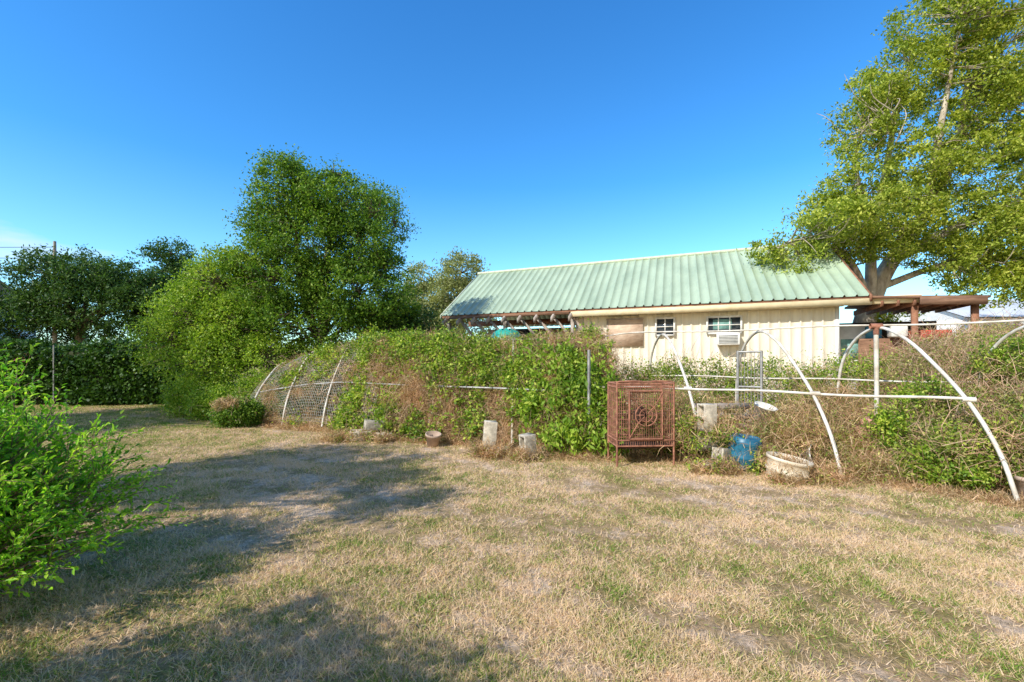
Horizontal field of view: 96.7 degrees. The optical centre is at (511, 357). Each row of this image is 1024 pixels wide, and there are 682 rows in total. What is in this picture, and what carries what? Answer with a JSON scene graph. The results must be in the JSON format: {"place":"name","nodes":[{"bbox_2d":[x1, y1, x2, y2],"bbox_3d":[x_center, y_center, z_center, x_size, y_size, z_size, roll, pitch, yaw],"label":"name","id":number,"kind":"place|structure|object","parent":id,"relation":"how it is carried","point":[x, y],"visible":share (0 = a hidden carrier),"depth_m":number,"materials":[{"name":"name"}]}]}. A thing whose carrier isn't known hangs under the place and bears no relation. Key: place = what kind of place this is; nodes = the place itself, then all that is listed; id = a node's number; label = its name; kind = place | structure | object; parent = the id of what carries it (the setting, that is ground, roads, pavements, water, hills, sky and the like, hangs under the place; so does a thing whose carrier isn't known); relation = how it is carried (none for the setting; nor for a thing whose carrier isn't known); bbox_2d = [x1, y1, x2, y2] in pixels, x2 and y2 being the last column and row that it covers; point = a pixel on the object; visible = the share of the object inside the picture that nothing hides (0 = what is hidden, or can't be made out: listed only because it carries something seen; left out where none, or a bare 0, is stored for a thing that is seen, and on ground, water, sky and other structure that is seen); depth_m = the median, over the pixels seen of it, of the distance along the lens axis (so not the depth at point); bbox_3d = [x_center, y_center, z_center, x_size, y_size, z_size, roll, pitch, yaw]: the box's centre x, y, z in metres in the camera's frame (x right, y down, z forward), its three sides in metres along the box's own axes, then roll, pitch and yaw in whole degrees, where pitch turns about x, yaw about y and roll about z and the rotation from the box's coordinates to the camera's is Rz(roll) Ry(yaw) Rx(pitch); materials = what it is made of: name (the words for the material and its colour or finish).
{"place":"outdoors","nodes":[
{"label":"outdoors","id":0,"kind":"place"},
{"bbox_2d":[0,282,41,339],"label":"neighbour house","id":1,"kind":"structure","parent":0,"point":[1,287],"depth_m":22.61,"materials":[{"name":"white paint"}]},
{"bbox_2d":[0,366,1023,681],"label":"ground","id":2,"kind":"structure","parent":0,"point":[752,640],"depth_m":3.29,"materials":[{"name":"beige plant"}]},
{"bbox_2d":[0,241,56,343],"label":"utility pole","id":3,"kind":"object","parent":2,"relation":"on","point":[54,337],"visible":0.31,"depth_m":21.44,"materials":[{"name":"grey wood"}]},
{"bbox_2d":[53,345,54,404],"bbox_3d":[-14.300,0.550,14.200,0.035,1.900,0.040,0,0,0],"label":"fence post","id":4,"kind":"object","parent":2,"relation":"on","point":[54,372],"visible":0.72,"depth_m":14.21,"materials":[{"name":"metal"}]},
{"bbox_2d":[0,343,196,597],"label":"green shrub","id":5,"kind":"object","parent":2,"relation":"on","point":[34,490],"visible":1,"depth_m":2.87,"materials":[{"name":"green plant"}]},
{"bbox_2d":[0,243,202,345],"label":"dark oak tree","id":6,"kind":"object","parent":2,"relation":"on","point":[101,285],"visible":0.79,"depth_m":20.97,"materials":[{"name":"green plant"}]},
{"bbox_2d":[0,334,234,405],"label":"vine hedge","id":7,"kind":"object","parent":2,"relation":"on","point":[92,372],"visible":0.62,"depth_m":14.34,"materials":[{"name":"green plant"}]},
{"bbox_2d":[108,231,308,402],"bbox_3d":[-8.219,-0.964,12.637,5.208,4.930,3.494,0,0,34],"label":"light green tree","id":8,"kind":"object","parent":2,"relation":"on","point":[191,296],"visible":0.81,"depth_m":12.21,"materials":[{"name":"green plant"}]},
{"bbox_2d":[131,236,287,355],"bbox_3d":[-16.266,-2.672,24.881,8.974,8.347,5.650,0,0,0],"label":"dark oak tree","id":9,"kind":"object","parent":2,"relation":"on","point":[163,251],"visible":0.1,"depth_m":24.38,"materials":[{"name":"green plant"}]},
{"bbox_2d":[201,391,268,428],"bbox_3d":[-5.953,1.203,9.932,1.437,0.977,1.370,0,0,0],"label":"round shrub","id":10,"kind":"object","parent":2,"relation":"on","point":[231,411],"visible":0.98,"depth_m":9.64,"materials":[{"name":"green plant"}]},
{"bbox_2d":[152,347,352,420],"bbox_3d":[-6.715,0.745,11.554,5.232,2.034,2.458,0,0,0],"label":"shrub","id":11,"kind":"object","parent":2,"relation":"on","point":[197,404],"visible":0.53,"depth_m":11.43,"materials":[{"name":"green plant"}]},
{"bbox_2d":[256,343,355,363],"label":"distant tree line","id":12,"kind":"object","parent":2,"relation":"on","point":[285,356],"depth_m":89.46,"materials":[{"name":"green plant"}]},
{"bbox_2d":[203,142,432,407],"bbox_3d":[-5.324,-2.364,13.866,6.038,7.728,4.979,0,0,0],"label":"broadleaf tree","id":13,"kind":"object","parent":2,"relation":"on","point":[321,303],"visible":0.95,"depth_m":12.59,"materials":[{"name":"green plant"}]},
{"bbox_2d":[350,429,370,440],"bbox_3d":[-2.750,1.420,8.300,0.380,0.190,0.187,0,6,-17],"label":"cinder block","id":14,"kind":"object","parent":2,"relation":"on","point":[358,434],"depth_m":8.21,"materials":[{"name":"beige concrete"}]},
{"bbox_2d":[363,420,384,430],"bbox_3d":[-2.550,1.250,8.420,0.340,0.170,0.168,8,-4,-28],"label":"cinder block","id":15,"kind":"object","parent":14,"relation":"on","point":[368,424],"depth_m":8.34,"materials":[{"name":"concrete"}]},
{"bbox_2d":[363,298,455,334],"bbox_3d":[-3.183,-0.156,14.145,3.378,3.311,2.712,0,0,0],"label":"shade tree","id":16,"kind":"object","parent":2,"relation":"on","point":[417,320],"visible":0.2,"depth_m":13.68,"materials":[{"name":"green plant"}]},
{"bbox_2d":[398,258,454,332],"bbox_3d":[-7.182,-3.388,37.935,7.509,9.777,5.816,0,0,0],"label":"hazy tree","id":17,"kind":"object","parent":2,"relation":"on","point":[419,268],"visible":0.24,"depth_m":36.78,"materials":[{"name":"green plant"}]},
{"bbox_2d":[425,431,441,446],"bbox_3d":[-1.339,1.393,7.728,0.270,0.220,0.270,6,11,0],"label":"clay pot","id":18,"kind":"object","parent":2,"relation":"on","point":[433,438],"visible":0.98,"depth_m":7.65,"materials":[{"name":"beige ceramic"}]},
{"bbox_2d":[447,323,451,332],"bbox_3d":[-2.413,0.080,17.529,0.120,2.840,0.120,0,0,25],"label":"post","id":19,"kind":"object","parent":2,"relation":"on","point":[449,325],"visible":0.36,"depth_m":17.49,"materials":[{"name":"grey wood"}]},
{"bbox_2d":[419,245,500,338],"bbox_3d":[-3.892,-3.588,36.206,7.414,10.177,5.938,0,0,0],"label":"hazy tree","id":20,"kind":"object","parent":2,"relation":"on","point":[447,283],"visible":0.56,"depth_m":35.08,"materials":[{"name":"green plant"}]},
{"bbox_2d":[488,446,507,456],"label":"cinder block","id":21,"kind":"object","parent":2,"relation":"on","point":[499,449],"depth_m":6.89,"materials":[{"name":"concrete"}]},
{"bbox_2d":[483,420,497,446],"bbox_3d":[-0.340,1.170,7.020,0.190,0.380,0.187,5,-1,-9],"label":"cinder block","id":22,"kind":"object","parent":21,"relation":"on","point":[490,429],"depth_m":6.93,"materials":[{"name":"beige concrete"}]},
{"bbox_2d":[491,328,520,338],"bbox_3d":[-0.200,0.290,15.608,1.565,2.599,1.096,0,0,0],"label":"tarp covered stack","id":23,"kind":"object","parent":2,"relation":"on","point":[506,329],"visible":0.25,"depth_m":15.39,"materials":[{"name":"teal plastic"}]},
{"bbox_2d":[519,433,537,459],"bbox_3d":[0.240,1.330,6.780,0.190,0.380,0.187,-7,3,-29],"label":"cinder block","id":24,"kind":"object","parent":2,"relation":"on","point":[526,439],"depth_m":6.71,"materials":[{"name":"concrete"}]},
{"bbox_2d":[488,327,575,337],"bbox_3d":[1.195,0.000,19.306,5.000,2.500,0.050,0,0,25],"label":"bay back panel","id":25,"kind":"object","parent":2,"relation":"on","point":[525,331],"visible":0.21,"depth_m":19.55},
{"bbox_2d":[571,320,574,331],"bbox_3d":[2.061,0.080,15.411,0.120,2.840,0.120,0,0,25],"label":"post","id":26,"kind":"object","parent":2,"relation":"on","point":[572,325],"visible":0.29,"depth_m":15.35,"materials":[{"name":"grey wood"}]},
{"bbox_2d":[554,317,568,332],"bbox_3d":[1.714,-1.050,15.520,0.090,0.850,0.060,-46,-18,18],"label":"knee brace","id":27,"kind":"object","parent":26,"relation":"attached to","point":[558,322],"visible":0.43,"depth_m":15.53,"materials":[{"name":"grey wood"}]},
{"bbox_2d":[571,317,582,329],"bbox_3d":[2.275,-1.050,15.254,0.090,0.850,0.060,-46,-18,18],"label":"knee brace","id":28,"kind":"object","parent":26,"relation":"attached to","point":[573,319],"visible":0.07,"depth_m":15.29,"materials":[{"name":"grey wood"}]},
{"bbox_2d":[309,420,862,492],"bbox_3d":[0.203,1.399,6.797,8.296,0.700,1.176,0,0,23],"label":"grass tuft growth","id":29,"kind":"object","parent":2,"relation":"on","point":[518,454],"depth_m":5.94,"materials":[{"name":"beige plant"}]},
{"bbox_2d":[242,316,1023,509],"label":"vine thicket","id":30,"kind":"object","parent":2,"relation":"on","point":[556,414],"visible":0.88,"depth_m":8.35,"materials":[{"name":"green plant"}]},
{"bbox_2d":[250,319,1023,500],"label":"hoop house frame","id":31,"kind":"object","parent":2,"relation":"on","point":[875,327],"visible":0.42,"depth_m":7.03,"materials":[{"name":"white plastic"}]},
{"bbox_2d":[736,351,762,419],"bbox_3d":[4.070,0.490,7.800,0.405,1.220,0.039,0,0,34],"label":"screen door","id":32,"kind":"structure","parent":31,"relation":"in","point":[737,352],"depth_m":7.79,"materials":[{"name":"metal"}]},
{"bbox_2d":[607,380,674,466],"bbox_3d":[1.831,0.905,6.489,0.826,1.189,0.492,0,0,-3],"label":"rusty bird cage","id":33,"kind":"object","parent":2,"relation":"on","point":[640,414],"visible":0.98,"depth_m":6.29,"materials":[{"name":"brown metal"}]},
{"bbox_2d":[629,390,662,439],"bbox_3d":[1.844,0.790,6.259,0.481,0.681,0.031,0,0,-3],"label":"door","id":34,"kind":"structure","parent":33,"relation":"in","point":[661,391],"depth_m":6.25,"materials":[{"name":"brown metal"}]},
{"bbox_2d":[690,436,719,450],"bbox_3d":[2.750,1.220,6.500,0.360,0.180,0.177,0,0,-6],"label":"cinder block","id":35,"kind":"object","parent":2,"relation":"on","point":[709,445],"depth_m":6.41,"materials":[{"name":"concrete"}]},
{"bbox_2d":[697,403,716,431],"bbox_3d":[2.740,0.840,6.400,0.190,0.380,0.187,0,0,-11],"label":"cinder block","id":36,"kind":"object","parent":35,"relation":"on","point":[709,410],"depth_m":6.32,"materials":[{"name":"grey concrete"}]},
{"bbox_2d":[693,459,717,473],"bbox_3d":[2.580,1.460,6.020,0.340,0.170,0.168,0,6,-20],"label":"cinder block","id":37,"kind":"object","parent":2,"relation":"on","point":[708,465],"depth_m":5.94,"materials":[{"name":"concrete"}]},
{"bbox_2d":[711,447,730,460],"bbox_3d":[2.850,1.300,6.150,0.320,0.160,0.158,11,-7,-40],"label":"cinder block","id":38,"kind":"object","parent":37,"relation":"on","point":[727,451],"depth_m":6.05,"materials":[{"name":"concrete"}]},
{"bbox_2d":[614,384,797,475],"bbox_3d":[2.758,1.042,6.572,2.653,1.450,1.791,0,0,34],"label":"weedy brush","id":39,"kind":"object","parent":2,"relation":"on","point":[685,433],"visible":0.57,"depth_m":6.28,"materials":[{"name":"green plant"}]},
{"bbox_2d":[579,307,834,402],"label":"front wall","id":40,"kind":"structure","parent":2,"relation":"on","point":[794,341],"depth_m":13.35,"materials":[{"name":"beige metal"}]},
{"bbox_2d":[608,317,642,345],"bbox_3d":[3.664,-0.830,14.801,1.160,0.920,0.030,0,0,25],"label":"plywood panel","id":41,"kind":"object","parent":40,"relation":"attached to","point":[627,326],"visible":0.79,"depth_m":14.75,"materials":[{"name":"brown wood"}]},
{"bbox_2d":[606,317,643,319],"bbox_3d":[3.656,-1.260,14.783,1.200,0.050,0.016,0,0,25],"label":"panel batten","id":42,"kind":"object","parent":41,"relation":"attached to","point":[625,318],"visible":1,"depth_m":14.78,"materials":[{"name":"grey wood"}]},
{"bbox_2d":[442,295,868,316],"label":"roof deck","id":43,"kind":"structure","parent":40,"relation":"on","point":[740,302],"depth_m":13.76,"materials":[{"name":"red wood"}]},
{"bbox_2d":[442,312,569,319],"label":"fascia","id":44,"kind":"structure","parent":43,"relation":"attached to","point":[515,315],"depth_m":16.17,"materials":[{"name":"brown wood"}]},
{"bbox_2d":[468,318,575,326],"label":"bay beam","id":45,"kind":"structure","parent":43,"relation":"attached to","point":[530,321],"depth_m":17.94,"materials":[{"name":"red wood"}]},
{"bbox_2d":[501,314,575,326],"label":"roof back","id":46,"kind":"structure","parent":43,"relation":"on","point":[541,317],"depth_m":22.84,"materials":[{"name":"green metal"}]},
{"bbox_2d":[477,242,806,274],"bbox_3d":[4.468,-3.830,17.923,13.300,0.121,0.140,0,0,25],"label":"ridge cap","id":47,"kind":"object","parent":46,"relation":"on","point":[633,259],"visible":0.67,"depth_m":17.83,"materials":[{"name":"metal"}]},
{"bbox_2d":[442,247,869,315],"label":"roof front","id":48,"kind":"structure","parent":43,"relation":"on","point":[735,276],"depth_m":15.55,"materials":[{"name":"green metal"}]},
{"bbox_2d":[440,274,478,319],"bbox_3d":[-2.119,-2.640,19.061,0.050,2.380,3.602,0,0,20],"label":"rake","id":49,"kind":"object","parent":48,"relation":"attached to","point":[457,297],"visible":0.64,"depth_m":18.68,"materials":[{"name":"white metal"}]},
{"bbox_2d":[834,249,872,300],"bbox_3d":[9.848,-2.640,13.395,0.050,2.380,3.602,0,0,20],"label":"rake","id":50,"kind":"object","parent":48,"relation":"attached to","point":[870,296],"visible":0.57,"depth_m":12.46,"materials":[{"name":"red wood"}]},
{"bbox_2d":[571,298,871,316],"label":"fascia","id":51,"kind":"structure","parent":43,"relation":"attached to","point":[820,303],"depth_m":13.14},
{"bbox_3d":[-1.275,-2.400,18.484,0.060,2.400,3.600,0,0,25],"label":"rafter","id":52,"kind":"object","parent":43,"relation":"attached to","visible":0},
{"bbox_2d":[460,321,473,335],"bbox_3d":[-1.648,-1.050,17.111,0.090,0.850,0.060,-46,-18,18],"label":"knee brace","id":53,"kind":"object","parent":52,"relation":"attached to","point":[465,327],"visible":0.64,"depth_m":17.11,"materials":[{"name":"grey wood"}]},
{"bbox_3d":[-0.714,-2.400,18.218,0.060,2.400,3.600,0,0,25],"label":"rafter","id":54,"kind":"object","parent":43,"relation":"attached to","visible":0},
{"bbox_2d":[475,320,489,336],"bbox_3d":[-1.087,-1.050,16.846,0.090,0.850,0.060,-46,-18,18],"label":"knee brace","id":55,"kind":"object","parent":54,"relation":"attached to","point":[479,325],"visible":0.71,"depth_m":16.85,"materials":[{"name":"grey wood"}]},
{"bbox_3d":[0.967,-2.400,17.422,0.060,2.400,3.600,0,0,25],"label":"rafter","id":56,"kind":"object","parent":43,"relation":"attached to","visible":0},
{"bbox_2d":[520,319,536,335],"bbox_3d":[0.594,-1.050,16.050,0.090,0.850,0.060,-46,-18,18],"label":"knee brace","id":57,"kind":"object","parent":56,"relation":"attached to","point":[527,325],"visible":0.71,"depth_m":16.05,"materials":[{"name":"grey wood"}]},
{"bbox_3d":[1.527,-2.400,17.157,0.060,2.400,3.600,0,0,25],"label":"rafter","id":58,"kind":"object","parent":43,"relation":"attached to","visible":0},
{"bbox_2d":[537,318,550,332],"bbox_3d":[1.154,-1.050,15.785,0.090,0.850,0.060,-46,-18,18],"label":"knee brace","id":59,"kind":"object","parent":58,"relation":"attached to","point":[542,324],"visible":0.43,"depth_m":15.80,"materials":[{"name":"grey wood"}]},
{"bbox_2d":[655,317,656,335],"bbox_3d":[4.548,-0.970,14.377,0.055,0.595,0.060,0,0,25],"label":"jamb","id":60,"kind":"object","parent":40,"relation":"attached to","point":[656,326],"visible":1,"depth_m":14.34,"materials":[{"name":"white paint"}]},
{"bbox_2d":[657,317,672,318],"bbox_3d":[4.796,-1.240,14.258,0.495,0.055,0.060,0,0,25],"label":"rail","id":61,"kind":"object","parent":40,"relation":"attached to","point":[664,317],"visible":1,"depth_m":14.23,"materials":[{"name":"white paint"}]},
{"bbox_2d":[673,317,674,335],"bbox_3d":[5.045,-0.970,14.142,0.055,0.595,0.060,0,0,25],"label":"jamb","id":62,"kind":"object","parent":40,"relation":"attached to","point":[673,326],"visible":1,"depth_m":14.12,"materials":[{"name":"white paint"}]},
{"bbox_2d":[706,316,707,333],"bbox_3d":[5.895,-0.975,13.739,0.055,0.545,0.060,0,0,25],"label":"jamb","id":63,"kind":"object","parent":40,"relation":"attached to","point":[706,324],"visible":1,"depth_m":13.71,"materials":[{"name":"white paint"}]},
{"bbox_2d":[577,306,842,316],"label":"soffit","id":64,"kind":"structure","parent":40,"relation":"attached to","point":[716,311],"depth_m":13.67,"materials":[{"name":"brown wood"}]},
{"bbox_2d":[708,315,739,317],"bbox_3d":[6.310,-1.220,13.541,0.865,0.055,0.060,0,0,25],"label":"rail","id":65,"kind":"object","parent":40,"relation":"attached to","point":[723,316],"visible":1,"depth_m":13.52,"materials":[{"name":"white paint"}]},
{"bbox_2d":[708,332,739,333],"bbox_3d":[6.310,-0.730,13.541,0.865,0.055,0.060,0,0,25],"label":"rail","id":66,"kind":"object","parent":40,"relation":"attached to","point":[721,332],"visible":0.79,"depth_m":13.56,"materials":[{"name":"white paint"}]},
{"bbox_2d":[708,317,739,332],"bbox_3d":[6.317,-0.975,13.556,0.880,0.450,0.021,0,0,25],"label":"glass","id":67,"kind":"object","parent":66,"relation":"on","point":[735,320],"visible":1,"depth_m":13.46,"materials":[{"name":"black glass"}]},
{"bbox_2d":[713,319,731,328],"bbox_3d":[6.266,-0.995,13.566,0.506,0.294,0.006,0,0,25],"label":"curtain","id":68,"kind":"object","parent":67,"relation":"hanging from","point":[722,321],"visible":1,"depth_m":13.56,"materials":[{"name":"fabric"}]},
{"bbox_2d":[708,324,739,325],"bbox_3d":[6.308,-0.975,13.536,0.865,0.028,0.030,0,0,25],"label":"muntin","id":69,"kind":"object","parent":67,"relation":"attached to","point":[724,324],"visible":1,"depth_m":13.52,"materials":[{"name":"white paint"}]},
{"bbox_2d":[716,333,739,344],"bbox_3d":[6.338,-0.540,13.344,0.620,0.340,0.415,0,0,25],"label":"air conditioner","id":70,"kind":"object","parent":40,"relation":"attached to","point":[727,338],"visible":1,"depth_m":13.17,"materials":[{"name":"white paint"}]},
{"bbox_2d":[740,315,741,333],"bbox_3d":[6.726,-0.975,13.346,0.055,0.545,0.060,0,0,25],"label":"jamb","id":71,"kind":"object","parent":40,"relation":"attached to","point":[740,324],"visible":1,"depth_m":13.32,"materials":[{"name":"white paint"}]},
{"bbox_2d":[835,307,838,390],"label":"corner trim","id":72,"kind":"structure","parent":40,"relation":"attached to","point":[837,330],"depth_m":12.36,"materials":[{"name":"white paint"}]},
{"bbox_3d":[4.796,-0.700,14.258,0.495,0.055,0.060,0,0,25],"label":"rail","id":73,"kind":"object","parent":40,"relation":"attached to","visible":0},
{"bbox_2d":[657,319,672,334],"bbox_3d":[4.803,-0.970,14.273,0.510,0.500,0.021,0,0,25],"label":"glass","id":74,"kind":"object","parent":73,"relation":"on","point":[661,322],"visible":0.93,"depth_m":14.27,"materials":[{"name":"black glass"}]},
{"bbox_2d":[693,403,752,433],"bbox_3d":[3.351,1.177,7.141,0.950,0.950,0.099,0,-21,-6],"label":"wooden pallet","id":75,"kind":"object","parent":2,"relation":"on","point":[723,405],"visible":0.15,"depth_m":7.24,"materials":[{"name":"grey wood"}]},
{"bbox_2d":[728,433,761,471],"bbox_3d":[3.152,1.281,6.189,0.420,0.440,0.420,6,3,0],"label":"blue barrel","id":76,"kind":"object","parent":2,"relation":"on","point":[739,448],"visible":0.59,"depth_m":6.02,"materials":[{"name":"plastic"}]},
{"bbox_2d":[618,375,955,488],"bbox_3d":[4.025,0.989,6.704,5.049,1.798,3.469,0,0,0],"label":"weedy brush","id":77,"kind":"object","parent":2,"relation":"on","point":[800,426],"visible":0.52,"depth_m":6.19,"materials":[{"name":"brown plant"}]},
{"bbox_2d":[751,401,777,425],"bbox_3d":[3.779,0.860,6.856,0.320,0.300,0.320,11,17,0],"label":"light pail","id":78,"kind":"object","parent":77,"relation":"on","point":[761,406],"visible":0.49,"depth_m":6.79,"materials":[{"name":"white paint"}]},
{"bbox_2d":[844,417,875,432],"bbox_3d":[4.850,0.924,6.300,0.360,0.206,0.360,0,0,0],"label":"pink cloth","id":79,"kind":"object","parent":77,"relation":"on","point":[869,420],"visible":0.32,"depth_m":6.23,"materials":[{"name":"pink fabric"}]},
{"bbox_2d":[765,451,813,484],"bbox_3d":[3.381,1.364,5.590,0.508,0.276,0.508,8,4,-11],"label":"white tub","id":80,"kind":"object","parent":2,"relation":"on","point":[770,458],"visible":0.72,"depth_m":5.42,"materials":[{"name":"plastic"}]},
{"bbox_2d":[790,443,822,466],"bbox_3d":[3.976,1.341,6.177,0.320,0.320,0.300,13,-22,-28],"label":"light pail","id":81,"kind":"object","parent":2,"relation":"on","point":[809,454],"visible":0.2,"depth_m":6.05,"materials":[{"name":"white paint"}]},
{"bbox_2d":[598,302,1023,427],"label":"weedy brush","id":82,"kind":"object","parent":2,"relation":"on","point":[853,371],"visible":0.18,"depth_m":8.95,"materials":[{"name":"green plant"}]},
{"bbox_2d":[736,0,1023,322],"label":"elm tree","id":83,"kind":"object","parent":2,"relation":"on","point":[857,215],"visible":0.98,"depth_m":14.56,"materials":[{"name":"green plant"}]},
{"bbox_2d":[839,294,990,394],"bbox_3d":[10.734,-0.041,12.784,2.875,3.132,3.085,0,0,25],"label":"side porch","id":84,"kind":"object","parent":2,"relation":"on","point":[913,304],"visible":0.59,"depth_m":12.32,"materials":[{"name":"brown wood"}]},
{"bbox_2d":[841,339,857,357],"bbox_3d":[9.593,-0.250,12.857,0.500,0.550,0.020,0,-3,25],"label":"door panel","id":85,"kind":"structure","parent":84,"relation":"in","point":[845,343],"depth_m":12.89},
{"bbox_2d":[839,326,865,393],"bbox_3d":[9.608,0.300,12.889,0.750,2.400,0.050,0,-3,25],"label":"leaning door","id":86,"kind":"structure","parent":84,"relation":"in","point":[851,332],"depth_m":12.91,"materials":[{"name":"white paint"}]},
{"bbox_2d":[828,318,1023,495],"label":"weedy brush","id":87,"kind":"object","parent":2,"relation":"on","point":[1014,394],"visible":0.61,"depth_m":5.50,"materials":[{"name":"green plant"}]},
{"bbox_2d":[853,326,1023,494],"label":"leafy vine patch","id":88,"kind":"object","parent":2,"relation":"on","point":[884,420],"visible":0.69,"depth_m":5.71,"materials":[{"name":"green plant"}]},
{"bbox_2d":[860,303,1023,418],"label":"tall brush","id":89,"kind":"object","parent":2,"relation":"on","point":[931,346],"visible":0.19,"depth_m":7.86,"materials":[{"name":"brown plant"}]},
{"bbox_2d":[1013,475,1023,497],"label":"clay pot","id":90,"kind":"object","parent":2,"relation":"on","point":[1020,488],"visible":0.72,"depth_m":4.81,"materials":[{"name":"beige ceramic"}]},
{"label":"post","id":91,"kind":"object","parent":2,"relation":"on","visible":0},
{"bbox_2d":[489,320,498,329],"bbox_3d":[-0.527,-1.050,16.581,0.090,0.850,0.060,-46,-18,18],"label":"knee brace","id":92,"kind":"object","parent":91,"relation":"attached to","point":[493,324],"visible":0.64,"depth_m":16.62,"materials":[{"name":"grey wood"}]},
{"bbox_2d":[505,319,516,330],"bbox_3d":[0.033,-1.050,16.316,0.090,0.850,0.060,-46,-18,18],"label":"knee brace","id":93,"kind":"object","parent":91,"relation":"attached to","point":[509,324],"visible":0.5,"depth_m":16.34,"materials":[{"name":"grey wood"}]},
{"bbox_2d":[0,0,1023,347],"label":"sky","id":94,"kind":"structure","parent":0,"point":[517,134],"materials":[{"name":"blue"}]},
{"bbox_2d":[885,299,1023,336],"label":"metal shed","id":95,"kind":"structure","parent":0,"point":[961,315],"depth_m":25.87,"materials":[{"name":"white paint"}]},
{"bbox_3d":[1.257,-0.600,16.400,2.000,0.120,0.300,0,0,25],"label":"stored lumber","id":96,"kind":"object","parent":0,"visible":0},
{"bbox_2d":[533,329,570,337],"bbox_3d":[1.481,-0.850,16.405,1.600,0.300,0.050,3,1,25],"label":"hanging board","id":97,"kind":"object","parent":96,"relation":"on","point":[563,332],"visible":0.21,"depth_m":16.47,"materials":[{"name":"red wood"}]}
]}

